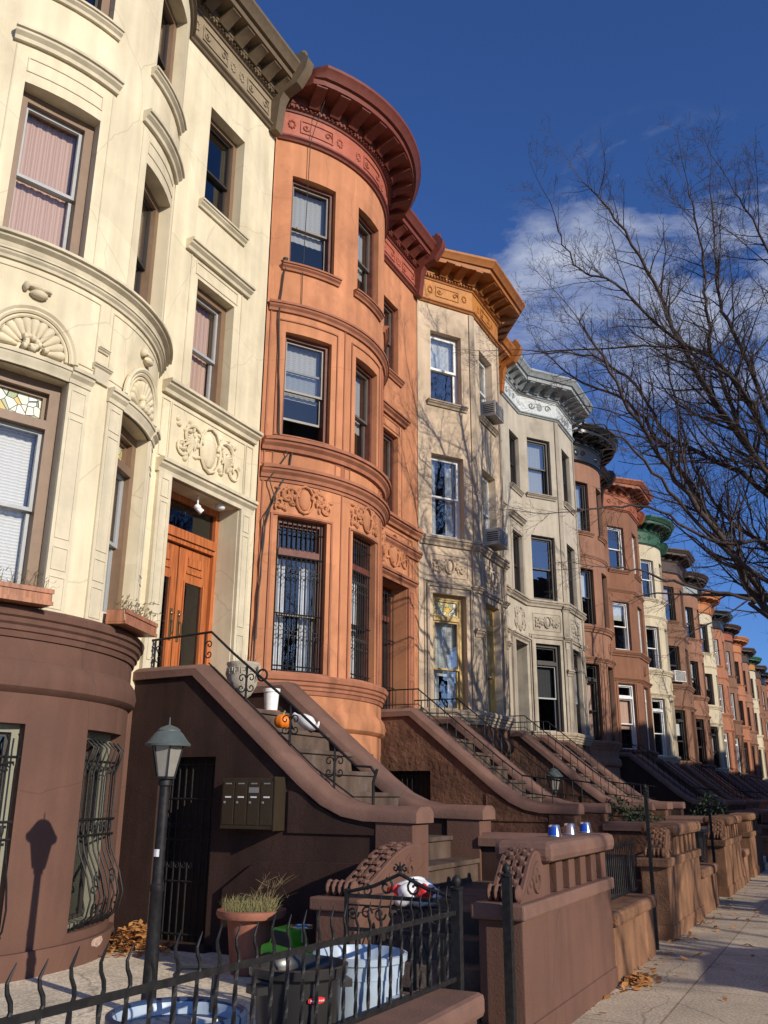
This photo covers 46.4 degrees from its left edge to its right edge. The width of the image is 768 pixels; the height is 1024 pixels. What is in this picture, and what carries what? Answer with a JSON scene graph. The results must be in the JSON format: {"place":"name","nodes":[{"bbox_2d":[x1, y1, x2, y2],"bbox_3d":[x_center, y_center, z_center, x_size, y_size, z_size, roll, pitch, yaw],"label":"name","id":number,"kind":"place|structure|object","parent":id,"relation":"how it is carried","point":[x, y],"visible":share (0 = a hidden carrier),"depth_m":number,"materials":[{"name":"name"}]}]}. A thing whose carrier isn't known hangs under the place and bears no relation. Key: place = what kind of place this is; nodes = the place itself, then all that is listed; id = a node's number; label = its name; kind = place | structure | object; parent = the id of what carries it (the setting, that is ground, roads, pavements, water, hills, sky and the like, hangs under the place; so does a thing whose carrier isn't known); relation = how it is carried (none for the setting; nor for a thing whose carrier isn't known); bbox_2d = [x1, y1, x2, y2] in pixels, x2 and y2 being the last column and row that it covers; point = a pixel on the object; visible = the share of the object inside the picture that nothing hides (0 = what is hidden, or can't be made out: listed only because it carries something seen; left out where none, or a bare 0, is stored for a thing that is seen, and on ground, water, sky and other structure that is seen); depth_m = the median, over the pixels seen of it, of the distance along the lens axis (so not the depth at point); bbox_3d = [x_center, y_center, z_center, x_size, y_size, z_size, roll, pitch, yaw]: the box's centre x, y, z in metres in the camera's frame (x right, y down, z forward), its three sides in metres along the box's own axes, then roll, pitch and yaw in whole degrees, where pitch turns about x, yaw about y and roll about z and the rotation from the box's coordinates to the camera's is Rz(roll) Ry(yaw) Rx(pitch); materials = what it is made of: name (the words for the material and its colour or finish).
{"place":"outdoors","nodes":[
{"label":"outdoors","id":0,"kind":"place"},
{"bbox_2d":[258,924,314,956],"bbox_3d":[-0.728,3.601,7.306,0.560,0.430,0.368,-8,-19,25],"label":"recycling bin","id":1,"kind":"object","parent":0,"point":[296,936],"visible":0.12,"depth_m":7.28,"materials":[{"name":"green plastic"}]},
{"bbox_2d":[0,856,766,1023],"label":"areaway pavement","id":2,"kind":"structure","parent":0,"point":[56,986],"depth_m":7.13,"materials":[{"name":"concrete"}]},
{"bbox_2d":[101,919,172,956],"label":"fallen leaves","id":3,"kind":"object","parent":2,"relation":"on","point":[131,934],"visible":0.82,"depth_m":8.62,"materials":[{"name":"orange plant"}]},
{"bbox_2d":[0,0,313,983],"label":"row house","id":4,"kind":"structure","parent":2,"relation":"on","point":[136,156],"depth_m":9.57,"materials":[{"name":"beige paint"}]},
{"bbox_2d":[0,723,22,938],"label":"basement window","id":5,"kind":"structure","parent":4,"relation":"in","point":[10,735],"depth_m":7.64,"materials":[{"name":"grey paint"}]},
{"bbox_2d":[0,581,54,608],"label":"window box","id":6,"kind":"object","parent":4,"relation":"on","point":[25,595],"visible":1,"depth_m":7.76,"materials":[{"name":"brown wood"}]},
{"bbox_2d":[0,368,61,585],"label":"window","id":7,"kind":"structure","parent":4,"relation":"in","point":[29,405],"depth_m":8.51,"materials":[{"name":"white glass"}]},
{"bbox_2d":[2,91,94,255],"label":"window","id":8,"kind":"structure","parent":4,"relation":"in","point":[39,204],"depth_m":9.43,"materials":[{"name":"pink fabric"}]},
{"bbox_2d":[10,425,136,612],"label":"window","id":9,"kind":"structure","parent":4,"relation":"in","point":[113,589],"depth_m":9.75,"materials":[{"name":"brown paint"}]},
{"bbox_2d":[67,731,124,930],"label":"basement window","id":10,"kind":"structure","parent":4,"relation":"in","point":[86,880],"depth_m":8.64,"materials":[{"name":"grey paint"}]},
{"bbox_2d":[69,154,158,304],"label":"window","id":11,"kind":"structure","parent":4,"relation":"in","point":[150,208],"depth_m":10.81,"materials":[{"name":"brown paint"}]},
{"bbox_2d":[85,0,176,83],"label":"window","id":12,"kind":"structure","parent":4,"relation":"in","point":[168,31],"depth_m":11.74,"materials":[{"name":"brown paint"}]},
{"bbox_2d":[105,609,157,637],"bbox_3d":[-2.552,1.135,9.094,0.216,0.145,0.820,-2,-18,7],"label":"window box","id":13,"kind":"object","parent":4,"relation":"on","point":[134,623],"visible":1,"depth_m":8.89,"materials":[{"name":"brown ceramic"}]},
{"bbox_2d":[157,541,178,666],"bbox_3d":[-2.779,1.362,10.953,0.115,2.136,0.628,-8,-19,25],"label":"door leaf","id":14,"kind":"structure","parent":4,"relation":"in","point":[170,576],"depth_m":11.21,"materials":[{"name":"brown wood"}]},
{"bbox_2d":[170,546,209,665],"bbox_3d":[-2.488,1.540,11.509,0.115,2.136,0.628,-8,-19,25],"label":"door leaf","id":15,"kind":"structure","parent":4,"relation":"in","point":[190,606],"depth_m":11.60,"materials":[{"name":"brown wood"}]},
{"bbox_2d":[189,287,225,405],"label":"window","id":16,"kind":"structure","parent":4,"relation":"in","point":[210,317],"depth_m":12.50,"materials":[{"name":"brown paint"}]},
{"bbox_2d":[205,119,236,221],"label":"window","id":17,"kind":"structure","parent":4,"relation":"in","point":[221,161],"depth_m":13.55,"materials":[{"name":"glass"}]},
{"bbox_2d":[141,717,190,999],"bbox_3d":[-1.617,2.499,6.447,0.336,2.000,0.336,-8,-19,25],"label":"lamp post","id":18,"kind":"object","parent":2,"relation":"on","point":[168,743],"visible":0.89,"depth_m":6.50,"materials":[{"name":"black metal"}]},
{"bbox_2d":[104,964,247,1023],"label":"recycling tub","id":19,"kind":"object","parent":2,"relation":"on","point":[160,1013],"visible":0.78,"depth_m":4.40,"materials":[{"name":"blue plastic"}]},
{"bbox_2d":[216,906,286,976],"bbox_3d":[-1.148,3.683,7.700,0.610,0.505,0.610,-8,-19,25],"label":"plant pot","id":20,"kind":"object","parent":2,"relation":"on","point":[247,921],"visible":0.64,"depth_m":7.55,"materials":[{"name":"ceramic"}]},
{"bbox_2d":[219,872,296,911],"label":"dry grass","id":21,"kind":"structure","parent":20,"relation":"in","point":[252,904],"depth_m":7.70,"materials":[{"name":"green plant"}]},
{"bbox_2d":[246,954,352,1023],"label":"trash can","id":22,"kind":"object","parent":2,"relation":"on","point":[261,991],"visible":0.65,"depth_m":4.82,"materials":[{"name":"black plastic"}]},
{"bbox_2d":[113,631,547,1023],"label":"stoop","id":23,"kind":"object","parent":2,"relation":"on","point":[357,814],"visible":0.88,"depth_m":9.13,"materials":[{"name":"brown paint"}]},
{"bbox_2d":[162,758,215,943],"bbox_3d":[-1.947,3.539,9.345,0.800,1.940,0.030,-8,-19,25],"label":"areaway door","id":24,"kind":"structure","parent":23,"relation":"in","point":[190,760],"depth_m":9.37,"materials":[{"name":"paint"}]},
{"bbox_2d":[226,655,261,697],"bbox_3d":[-1.551,1.854,9.909,0.396,0.619,0.433,4,-18,-12],"label":"stone urn","id":25,"kind":"object","parent":23,"relation":"on","point":[235,670],"visible":0.66,"depth_m":9.76,"materials":[{"name":"white stone"}]},
{"bbox_2d":[220,777,286,830],"bbox_3d":[-1.286,2.852,8.775,0.628,0.495,0.204,-8,-19,25],"label":"mailbox unit","id":26,"kind":"object","parent":23,"relation":"attached to","point":[254,803],"visible":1,"depth_m":8.68,"materials":[{"name":"brown metal"}]},
{"bbox_2d":[263,688,279,711],"bbox_3d":[-1.298,2.171,10.317,0.224,0.264,0.224,-8,-19,25],"label":"white flower pot","id":27,"kind":"object","parent":23,"relation":"on","point":[271,696],"visible":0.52,"depth_m":10.26,"materials":[{"name":"plastic"}]},
{"bbox_2d":[387,876,442,907],"bbox_3d":[0.241,3.026,7.150,0.446,0.219,0.363,-8,-19,25],"label":"plastic bag","id":28,"kind":"object","parent":23,"relation":"on","point":[400,888],"visible":0.47,"depth_m":7.03,"materials":[{"name":"plastic"}]},
{"bbox_2d":[247,65,445,761],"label":"row house","id":29,"kind":"structure","parent":2,"relation":"on","point":[337,633],"depth_m":14.28,"materials":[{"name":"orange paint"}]},
{"bbox_2d":[253,268,292,661],"bbox_3d":[-1.532,-0.844,12.956,0.466,6.402,0.054,8,-19,-23],"label":"cable","id":30,"kind":"object","parent":29,"relation":"attached to","point":[289,463],"visible":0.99,"depth_m":13.01,"materials":[{"name":"black rubber"}]},
{"bbox_2d":[271,518,323,673],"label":"window","id":31,"kind":"structure","parent":29,"relation":"in","point":[302,542],"depth_m":12.77,"materials":[{"name":"red paint"}]},
{"bbox_2d":[281,335,328,442],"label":"window","id":32,"kind":"structure","parent":29,"relation":"in","point":[303,372],"depth_m":13.86,"materials":[{"name":"red paint"}]},
{"bbox_2d":[289,180,332,273],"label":"window","id":33,"kind":"structure","parent":29,"relation":"in","point":[319,205],"depth_m":14.72,"materials":[{"name":"red paint"}]},
{"bbox_2d":[283,536,370,681],"bbox_3d":[-0.823,1.549,13.706,1.020,2.460,0.948,-8,-19,25],"label":"window","id":34,"kind":"structure","parent":29,"relation":"in","point":[359,667],"depth_m":13.58,"materials":[{"name":"black glass"}]},
{"bbox_2d":[292,356,371,462],"bbox_3d":[-0.801,-1.478,14.664,1.020,1.950,0.948,-8,-19,25],"label":"window","id":35,"kind":"structure","parent":29,"relation":"in","point":[303,412],"depth_m":14.68,"materials":[{"name":"red paint"}]},
{"bbox_2d":[299,215,373,299],"bbox_3d":[-0.782,-4.214,15.529,1.020,1.850,0.948,-8,-19,25],"label":"window","id":36,"kind":"structure","parent":29,"relation":"in","point":[312,257],"depth_m":15.59,"materials":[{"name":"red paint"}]},
{"bbox_2d":[382,593,386,708],"bbox_3d":[-0.170,2.704,16.017,0.119,2.700,0.990,-8,-19,25],"label":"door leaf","id":37,"kind":"structure","parent":29,"relation":"in","point":[382,593],"depth_m":16.49,"materials":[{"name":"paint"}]},
{"bbox_2d":[383,431,393,511],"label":"window","id":38,"kind":"structure","parent":29,"relation":"in","point":[388,442],"depth_m":17.20,"materials":[{"name":"red paint"}]},
{"bbox_2d":[384,301,393,370],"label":"window","id":39,"kind":"structure","parent":29,"relation":"in","point":[388,311],"depth_m":18.00,"materials":[{"name":"red paint"}]},
{"bbox_2d":[313,944,407,1022],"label":"recycling bin","id":40,"kind":"object","parent":2,"relation":"on","point":[362,978],"visible":0.36,"depth_m":5.21,"materials":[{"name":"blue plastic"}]},
{"bbox_2d":[344,862,450,991],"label":"iron gate","id":41,"kind":"structure","parent":2,"relation":"on","point":[348,892],"depth_m":5.72,"materials":[{"name":"black metal"}]},
{"bbox_2d":[449,874,463,990],"bbox_3d":[0.441,2.705,5.359,0.090,1.000,0.085,-8,-19,25],"label":"gate post","id":42,"kind":"object","parent":2,"relation":"on","point":[457,947],"visible":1,"depth_m":5.39,"materials":[{"name":"black metal"}]},
{"bbox_2d":[417,248,524,759],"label":"row house","id":43,"kind":"structure","parent":2,"relation":"on","point":[464,631],"depth_m":18.73,"materials":[{"name":"beige stone"}]},
{"bbox_2d":[430,334,457,403],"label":"window","id":44,"kind":"structure","parent":43,"relation":"in","point":[442,362],"depth_m":19.51,"materials":[{"name":"white paint"}]},
{"bbox_2d":[431,456,459,538],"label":"window","id":45,"kind":"structure","parent":43,"relation":"in","point":[452,500],"depth_m":18.57,"materials":[{"name":"white paint"}]},
{"bbox_2d":[433,594,464,709],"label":"window","id":46,"kind":"structure","parent":43,"relation":"in","point":[448,660],"depth_m":17.58,"materials":[{"name":"glass"}]},
{"bbox_2d":[432,360,485,402],"bbox_3d":[1.748,-2.653,20.410,0.950,1.850,1.040,-8,-19,25],"label":"window","id":47,"kind":"structure","parent":43,"relation":"in","point":[438,380],"depth_m":20.20,"materials":[{"name":"blue glass"}]},
{"bbox_2d":[435,468,488,535],"bbox_3d":[1.728,0.084,19.544,0.950,1.950,1.040,-8,-19,25],"label":"window","id":48,"kind":"structure","parent":43,"relation":"in","point":[439,473],"depth_m":19.41,"materials":[{"name":"glass"}]},
{"bbox_2d":[439,606,495,712],"bbox_3d":[1.720,3.109,18.581,0.980,2.460,1.040,-8,-19,25],"label":"window","id":49,"kind":"structure","parent":43,"relation":"in","point":[443,680],"depth_m":18.57,"materials":[{"name":"glass"}]},
{"bbox_2d":[480,400,503,424],"bbox_3d":[2.344,-2.191,19.949,0.512,0.360,0.568,-8,-19,25],"label":"air conditioner","id":50,"kind":"object","parent":43,"relation":"attached to","point":[492,411],"visible":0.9,"depth_m":19.72,"materials":[{"name":"white metal"}]},
{"bbox_2d":[484,527,508,550],"bbox_3d":[2.324,0.593,19.069,0.512,0.360,0.568,-8,-19,25],"label":"air conditioner","id":51,"kind":"object","parent":43,"relation":"attached to","point":[495,539],"visible":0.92,"depth_m":18.83,"materials":[{"name":"white metal"}]},
{"bbox_2d":[380,688,651,895],"bbox_3d":[1.637,4.244,13.569,4.970,3.211,3.695,-8,-19,25],"label":"stoop","id":52,"kind":"object","parent":2,"relation":"on","point":[449,759],"visible":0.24,"depth_m":13.97,"materials":[{"name":"brown stone"}]},
{"bbox_2d":[395,771,430,800],"bbox_3d":[0.504,5.033,14.013,0.800,1.940,0.030,-8,-19,25],"label":"areaway door","id":53,"kind":"structure","parent":52,"relation":"in","point":[399,772],"depth_m":14.21,"materials":[{"name":"paint"}]},
{"bbox_2d":[500,356,593,755],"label":"row house","id":54,"kind":"structure","parent":2,"relation":"on","point":[549,679],"depth_m":24.21,"materials":[{"name":"grey stone"}]},
{"bbox_2d":[513,533,520,591],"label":"window","id":55,"kind":"structure","parent":54,"relation":"in","point":[515,539],"depth_m":23.60,"materials":[{"name":"black glass"}]},
{"bbox_2d":[527,439,549,494],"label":"window","id":56,"kind":"structure","parent":54,"relation":"in","point":[537,451],"depth_m":25.08,"materials":[{"name":"blue glass"}]},
{"bbox_2d":[531,536,554,600],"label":"window","id":57,"kind":"structure","parent":54,"relation":"in","point":[546,543],"depth_m":24.34,"materials":[{"name":"black glass"}]},
{"bbox_2d":[536,644,561,731],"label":"window","id":58,"kind":"structure","parent":54,"relation":"in","point":[549,700],"depth_m":23.15,"materials":[{"name":"black glass"}]},
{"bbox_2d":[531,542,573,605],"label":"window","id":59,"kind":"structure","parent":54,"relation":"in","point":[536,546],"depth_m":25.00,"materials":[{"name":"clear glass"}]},
{"bbox_2d":[573,651,581,733],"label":"window","id":60,"kind":"structure","parent":54,"relation":"in","point":[574,653],"depth_m":24.30,"materials":[{"name":"black glass"}]},
{"bbox_2d":[572,422,621,777],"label":"row house","id":61,"kind":"structure","parent":2,"relation":"on","point":[590,463],"depth_m":27.73,"materials":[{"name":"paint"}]},
{"bbox_2d":[575,483,587,530],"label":"window","id":62,"kind":"structure","parent":61,"relation":"in","point":[580,488],"depth_m":28.50,"materials":[{"name":"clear glass"}]},
{"bbox_2d":[580,569,593,623],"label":"window","id":63,"kind":"structure","parent":61,"relation":"in","point":[586,585],"depth_m":27.68,"materials":[{"name":"black glass"}]},
{"bbox_2d":[586,664,600,739],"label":"window","id":64,"kind":"structure","parent":61,"relation":"in","point":[591,670],"depth_m":26.65,"materials":[{"name":"black glass"}]},
{"bbox_2d":[510,715,707,832],"bbox_3d":[4.096,5.744,18.254,4.970,3.211,3.695,-8,-19,25],"label":"stoop","id":65,"kind":"object","parent":2,"relation":"on","point":[547,752],"visible":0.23,"depth_m":18.72,"materials":[{"name":"brown stone"}]},
{"bbox_2d":[551,736,691,815],"bbox_3d":[5.712,6.881,21.285,4.970,2.892,3.695,-8,-19,25],"label":"stoop","id":66,"kind":"object","parent":2,"relation":"on","point":[676,809],"visible":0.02,"depth_m":21.26,"materials":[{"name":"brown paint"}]},
{"bbox_2d":[605,795,638,821],"bbox_3d":[4.304,5.901,16.239,1.034,1.511,1.108,-8,-19,25],"label":"shrub","id":67,"kind":"object","parent":2,"relation":"on","point":[624,808],"visible":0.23,"depth_m":16.38,"materials":[{"name":"green plant"}]},
{"bbox_2d":[602,477,658,766],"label":"row house","id":68,"kind":"structure","parent":2,"relation":"on","point":[633,686],"depth_m":32.45,"materials":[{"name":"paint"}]},
{"bbox_2d":[607,526,623,569],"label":"window","id":69,"kind":"structure","parent":68,"relation":"in","point":[616,557],"depth_m":33.41,"materials":[{"name":"blue glass"}]},
{"bbox_2d":[612,601,629,649],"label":"window","id":70,"kind":"structure","parent":68,"relation":"in","point":[620,615],"depth_m":32.43,"materials":[{"name":"white glass"}]},
{"bbox_2d":[618,684,637,748],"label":"window","id":71,"kind":"structure","parent":68,"relation":"in","point":[626,696],"depth_m":31.38,"materials":[{"name":"white paint"}]},
{"bbox_2d":[637,515,680,766],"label":"row house","id":72,"kind":"structure","parent":2,"relation":"on","point":[664,725],"depth_m":37.01,"materials":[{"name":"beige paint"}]},
{"bbox_2d":[652,698,667,755],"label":"window","id":73,"kind":"structure","parent":72,"relation":"in","point":[657,704],"depth_m":35.99,"materials":[{"name":"white paint"}]},
{"bbox_2d":[661,547,701,770],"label":"row house","id":74,"kind":"structure","parent":2,"relation":"on","point":[685,719],"depth_m":41.87,"materials":[{"name":"brown stone"}]},
{"bbox_2d":[675,710,687,760],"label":"window","id":75,"kind":"structure","parent":74,"relation":"in","point":[679,717],"depth_m":40.71,"materials":[{"name":"black glass"}]},
{"bbox_2d":[619,742,760,828],"bbox_3d":[8.859,8.647,27.326,4.970,3.211,3.695,-8,-19,25],"label":"stoop","id":76,"kind":"object","parent":2,"relation":"on","point":[638,769],"visible":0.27,"depth_m":27.68,"materials":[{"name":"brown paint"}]},
{"bbox_2d":[683,571,716,771],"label":"row house","id":77,"kind":"structure","parent":2,"relation":"on","point":[703,718],"depth_m":46.26,"materials":[{"name":"brown stone"}]},
{"bbox_2d":[688,791,729,815],"bbox_3d":[7.598,7.276,20.653,1.217,1.597,1.088,-8,-19,25],"label":"shrub","id":78,"kind":"object","parent":2,"relation":"on","point":[721,810],"visible":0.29,"depth_m":20.76,"materials":[{"name":"green plant"}]},
{"bbox_2d":[656,759,762,809],"bbox_3d":[11.296,10.285,31.921,4.970,2.892,3.695,-8,-19,25],"label":"stoop","id":79,"kind":"object","parent":2,"relation":"on","point":[737,805],"visible":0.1,"depth_m":32.41,"materials":[{"name":"brown stone"}]},
{"bbox_2d":[698,592,728,774],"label":"row house","id":80,"kind":"structure","parent":2,"relation":"on","point":[716,724],"depth_m":50.91,"materials":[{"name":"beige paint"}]},
{"bbox_2d":[679,756,767,808],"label":"stoop","id":81,"kind":"object","parent":2,"relation":"on","point":[703,779],"visible":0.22,"depth_m":37.06,"materials":[{"name":"black stone"}]},
{"bbox_2d":[711,610,740,776],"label":"row house","id":82,"kind":"structure","parent":2,"relation":"on","point":[726,711],"depth_m":55.76,"materials":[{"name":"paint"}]},
{"bbox_2d":[700,762,767,806],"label":"stoop","id":83,"kind":"object","parent":2,"relation":"on","point":[764,803],"visible":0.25,"depth_m":41.64,"materials":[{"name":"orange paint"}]},
{"bbox_2d":[723,623,748,776],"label":"row house","id":84,"kind":"structure","parent":2,"relation":"on","point":[731,631],"depth_m":60.28,"materials":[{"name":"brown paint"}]},
{"bbox_2d":[733,636,755,778],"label":"row house","id":85,"kind":"structure","parent":2,"relation":"on","point":[740,642],"depth_m":64.92,"materials":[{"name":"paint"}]},
{"bbox_2d":[728,768,767,799],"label":"stoop","id":86,"kind":"object","parent":2,"relation":"on","point":[742,782],"visible":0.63,"depth_m":51.09,"materials":[{"name":"black stone"}]},
{"bbox_2d":[741,647,762,779],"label":"row house","id":87,"kind":"structure","parent":2,"relation":"on","point":[747,652],"depth_m":69.80,"materials":[{"name":"orange stone"}]},
{"bbox_2d":[749,656,767,780],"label":"row house","id":88,"kind":"structure","parent":2,"relation":"on","point":[754,661],"depth_m":74.23,"materials":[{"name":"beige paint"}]},
{"bbox_2d":[755,665,767,777],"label":"row house","id":89,"kind":"structure","parent":2,"relation":"on","point":[760,669],"depth_m":79.47,"materials":[{"name":"white paint"}]},
{"bbox_2d":[255,0,767,671],"label":"sky","id":90,"kind":"structure","parent":0,"point":[471,81],"materials":[{"name":"blue"}]},
{"bbox_2d":[572,862,767,1023],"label":"sidewalk","id":91,"kind":"structure","parent":0,"point":[699,988],"depth_m":8.36,"materials":[{"name":"concrete"}]},
{"bbox_2d":[356,987,484,1023],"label":"wall","id":92,"kind":"structure","parent":91,"relation":"on","point":[444,1006],"depth_m":4.83,"materials":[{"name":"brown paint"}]},
{"bbox_2d":[0,886,456,1023],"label":"iron fence","id":93,"kind":"object","parent":92,"relation":"on","point":[67,1008],"visible":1,"depth_m":3.76,"materials":[{"name":"black metal"}]},
{"bbox_2d":[500,863,516,1023],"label":"gate post","id":94,"kind":"object","parent":91,"relation":"on","point":[509,954],"visible":1,"depth_m":5.91,"materials":[{"name":"black metal"}]},
{"bbox_2d":[471,832,618,1023],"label":"balustrade wall","id":95,"kind":"structure","parent":91,"relation":"on","point":[566,970],"depth_m":6.61,"materials":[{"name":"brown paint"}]},
{"bbox_2d":[445,106,767,697],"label":"bare tree","id":96,"kind":"object","parent":91,"relation":"on","point":[746,572],"visible":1,"depth_m":15.45,"materials":[{"name":"brown plant"}]},
{"bbox_2d":[611,893,656,983],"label":"wall","id":97,"kind":"structure","parent":91,"relation":"on","point":[633,932],"depth_m":8.77,"materials":[{"name":"orange stone"}]},
{"bbox_2d":[605,838,637,900],"bbox_3d":[2.366,3.626,9.102,0.016,0.532,1.800,-8,-19,25],"label":"iron fence","id":98,"kind":"object","parent":97,"relation":"on","point":[630,890],"visible":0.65,"depth_m":9.31,"materials":[{"name":"black metal"}]},
{"bbox_2d":[618,972,661,992],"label":"fallen leaves","id":99,"kind":"object","parent":91,"relation":"on","point":[637,977],"visible":0.98,"depth_m":8.01,"materials":[{"name":"brown plant"}]},
{"bbox_2d":[643,784,659,949],"bbox_3d":[3.014,3.981,10.115,0.061,1.750,0.058,-8,-19,25],"label":"gate post","id":100,"kind":"object","parent":91,"relation":"on","point":[649,845],"visible":0.99,"depth_m":10.12,"materials":[{"name":"black metal"}]},
{"bbox_2d":[636,820,705,940],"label":"balustrade wall","id":101,"kind":"structure","parent":91,"relation":"on","point":[680,906],"depth_m":11.15,"materials":[{"name":"orange stone"}]},
{"bbox_2d":[588,874,763,1012],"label":"fallen leaves","id":102,"kind":"object","parent":91,"relation":"on","point":[652,971],"visible":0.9,"depth_m":10.44,"materials":[{"name":"brown plant"}]},
{"bbox_2d":[700,862,718,914],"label":"wall","id":103,"kind":"structure","parent":91,"relation":"on","point":[708,870],"depth_m":13.37,"materials":[{"name":"orange stone"}]},
{"bbox_2d":[703,815,745,896],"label":"balustrade wall","id":104,"kind":"structure","parent":91,"relation":"on","point":[729,859],"depth_m":15.80,"materials":[{"name":"orange stone"}]},
{"bbox_2d":[728,812,764,877],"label":"balustrade wall","id":105,"kind":"structure","parent":91,"relation":"on","point":[749,832],"depth_m":19.39,"materials":[{"name":"orange stone"}]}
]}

